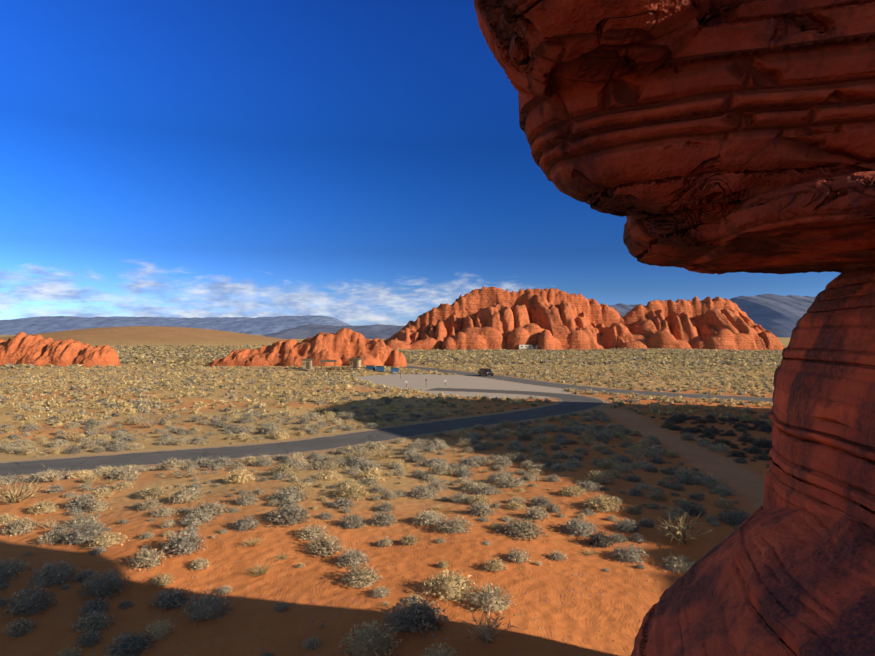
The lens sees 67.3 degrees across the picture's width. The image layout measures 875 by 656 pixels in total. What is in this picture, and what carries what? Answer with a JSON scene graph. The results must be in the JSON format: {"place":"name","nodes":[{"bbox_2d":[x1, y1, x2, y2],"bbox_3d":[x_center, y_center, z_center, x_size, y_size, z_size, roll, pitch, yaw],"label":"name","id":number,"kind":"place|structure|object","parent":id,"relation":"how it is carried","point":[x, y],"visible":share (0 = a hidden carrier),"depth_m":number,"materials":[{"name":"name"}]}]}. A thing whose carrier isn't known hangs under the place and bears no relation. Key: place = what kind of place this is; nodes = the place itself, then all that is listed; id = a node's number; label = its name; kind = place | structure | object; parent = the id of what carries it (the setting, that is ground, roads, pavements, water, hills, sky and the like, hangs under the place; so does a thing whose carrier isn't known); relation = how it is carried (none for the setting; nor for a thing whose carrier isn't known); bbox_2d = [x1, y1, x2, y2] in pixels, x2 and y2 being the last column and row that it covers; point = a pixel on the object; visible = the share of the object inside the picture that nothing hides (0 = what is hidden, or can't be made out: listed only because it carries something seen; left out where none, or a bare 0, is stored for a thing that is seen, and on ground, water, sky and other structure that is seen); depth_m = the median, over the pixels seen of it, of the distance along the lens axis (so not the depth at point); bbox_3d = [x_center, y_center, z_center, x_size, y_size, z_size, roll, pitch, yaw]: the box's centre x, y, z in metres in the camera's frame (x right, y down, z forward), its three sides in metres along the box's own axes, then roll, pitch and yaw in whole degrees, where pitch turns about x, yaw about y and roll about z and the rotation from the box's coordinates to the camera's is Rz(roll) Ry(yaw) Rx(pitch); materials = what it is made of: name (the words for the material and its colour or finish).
{"place":"outdoors","nodes":[
{"label":"outdoors","id":0,"kind":"place"},
{"bbox_2d":[0,315,350,334],"bbox_3d":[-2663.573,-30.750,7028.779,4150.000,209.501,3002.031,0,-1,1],"label":"mountain range","id":1,"kind":"structure","parent":0,"point":[243,325],"depth_m":6250.18,"materials":[{"name":"grey stone"}]},
{"bbox_2d":[0,326,790,655],"bbox_3d":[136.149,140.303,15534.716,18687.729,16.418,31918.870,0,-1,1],"label":"desert ground","id":2,"kind":"structure","parent":0,"point":[576,602],"depth_m":25.82,"materials":[{"name":"orange sand"}]},
{"bbox_2d":[0,332,120,366],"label":"rock formation","id":3,"kind":"object","parent":2,"relation":"on","point":[25,348],"visible":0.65,"depth_m":185.36,"materials":[{"name":"stone"}]},
{"bbox_2d":[4,390,560,462],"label":"road edge line","id":4,"kind":"object","parent":2,"relation":"on","point":[293,440],"visible":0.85,"depth_m":59.16,"materials":[{"name":"paint"}]},
{"bbox_2d":[0,388,606,477],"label":"road","id":5,"kind":"structure","parent":2,"relation":"on","point":[570,403],"depth_m":57.30,"materials":[{"name":"grey asphalt"}]},
{"bbox_2d":[8,388,604,476],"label":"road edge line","id":6,"kind":"object","parent":2,"relation":"on","point":[380,441],"visible":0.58,"depth_m":60.59,"materials":[{"name":"paint"}]},
{"bbox_2d":[207,328,406,366],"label":"rock formation","id":7,"kind":"object","parent":2,"relation":"on","point":[342,347],"visible":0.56,"depth_m":191.15,"materials":[{"name":"stone"}]},
{"bbox_2d":[301,355,312,369],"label":"restroom building","id":8,"kind":"structure","parent":2,"relation":"on","point":[307,363],"depth_m":170.74,"materials":[{"name":"concrete"}]},
{"bbox_2d":[320,360,336,369],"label":"picnic shelter","id":9,"kind":"object","parent":2,"relation":"on","point":[321,361],"visible":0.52,"depth_m":165.18,"materials":[{"name":"brown wood"}]},
{"bbox_2d":[315,368,350,371],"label":"rail fence","id":10,"kind":"object","parent":2,"relation":"on","point":[338,369],"visible":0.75,"depth_m":158.30,"materials":[{"name":"brown wood"}]},
{"bbox_2d":[263,324,403,338],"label":"mountain spur","id":11,"kind":"structure","parent":2,"relation":"on","point":[380,331],"depth_m":1325.16,"materials":[{"name":"grey stone"}]},
{"bbox_2d":[0,411,705,628],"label":"grass tuft","id":12,"kind":"object","parent":2,"relation":"on","point":[260,571],"visible":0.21,"depth_m":30.55,"materials":[{"name":"beige plant"}]},
{"bbox_2d":[349,354,360,368],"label":"restroom building","id":13,"kind":"structure","parent":2,"relation":"on","point":[355,362],"depth_m":168.18,"materials":[{"name":"concrete"}]},
{"bbox_2d":[0,409,712,643],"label":"twiggy brush","id":14,"kind":"object","parent":2,"relation":"on","point":[487,633],"visible":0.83,"depth_m":32.42,"materials":[{"name":"beige plant"}]},
{"bbox_2d":[366,365,374,369],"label":"dumpster","id":15,"kind":"object","parent":2,"relation":"on","point":[370,367],"visible":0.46,"depth_m":159.83,"materials":[{"name":"blue metal"}]},
{"bbox_2d":[376,366,384,371],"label":"dumpster","id":16,"kind":"object","parent":2,"relation":"on","point":[380,368],"visible":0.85,"depth_m":159.31,"materials":[{"name":"blue metal"}]},
{"bbox_2d":[0,408,772,655],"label":"desert shrubs","id":17,"kind":"object","parent":2,"relation":"on","point":[416,615],"visible":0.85,"depth_m":31.01,"materials":[{"name":"plant"}]},
{"bbox_2d":[0,364,773,427],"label":"grass tuft","id":18,"kind":"object","parent":2,"relation":"on","point":[297,385],"visible":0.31,"depth_m":112.79,"materials":[{"name":"plant"}]},
{"bbox_2d":[0,363,776,427],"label":"desert shrubs","id":19,"kind":"object","parent":2,"relation":"on","point":[111,404],"visible":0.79,"depth_m":112.88,"materials":[{"name":"green plant"}]},
{"bbox_2d":[0,344,787,368],"bbox_3d":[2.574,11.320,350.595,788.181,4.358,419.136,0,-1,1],"label":"brush","id":20,"kind":"object","parent":2,"relation":"on","point":[168,356],"visible":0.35,"depth_m":263.29,"materials":[{"name":"plant"}]},
{"bbox_2d":[391,368,398,372],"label":"dumpster","id":21,"kind":"object","parent":2,"relation":"on","point":[395,370],"visible":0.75,"depth_m":158.24,"materials":[{"name":"blue metal"}]},
{"bbox_2d":[357,374,571,398],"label":"parking apron","id":22,"kind":"object","parent":2,"relation":"on","point":[418,381],"visible":0.75,"depth_m":124.12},
{"bbox_2d":[519,345,533,348],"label":"camper van","id":23,"kind":"object","parent":2,"relation":"on","point":[525,347],"visible":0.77,"depth_m":390.14,"materials":[{"name":"white paint"}]},
{"bbox_2d":[384,286,785,349],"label":"rock formation","id":24,"kind":"object","parent":2,"relation":"on","point":[493,318],"visible":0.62,"depth_m":412.37,"materials":[{"name":"stone"}]},
{"bbox_2d":[474,0,874,655],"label":"sandstone outcrop","id":25,"kind":"object","parent":2,"relation":"on","point":[716,136],"visible":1,"depth_m":7.31,"materials":[{"name":"red stone"}]},
{"bbox_2d":[0,0,840,325],"label":"sky","id":26,"kind":"structure","parent":0,"point":[352,162],"materials":[{"name":"blue"}]},
{"bbox_2d":[400,365,772,401],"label":"road","id":27,"kind":"structure","parent":0,"point":[554,385],"depth_m":117.13,"materials":[{"name":"grey asphalt"}]},
{"bbox_2d":[478,368,493,375],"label":"parked suv","id":28,"kind":"object","parent":27,"relation":"on","point":[485,371],"visible":1,"depth_m":148.56,"materials":[{"name":"paint"}]},
{"bbox_2d":[608,303,637,316],"bbox_3d":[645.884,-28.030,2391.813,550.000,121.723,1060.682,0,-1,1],"label":"distant mountain","id":29,"kind":"structure","parent":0,"point":[622,309],"depth_m":2278.30,"materials":[{"name":"grey stone"}]},
{"bbox_2d":[729,294,815,336],"bbox_3d":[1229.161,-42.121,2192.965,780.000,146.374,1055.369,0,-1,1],"label":"mountain peaks","id":30,"kind":"object","parent":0,"point":[778,315],"visible":0.4,"depth_m":1959.83,"materials":[{"name":"grey stone"}]}
]}

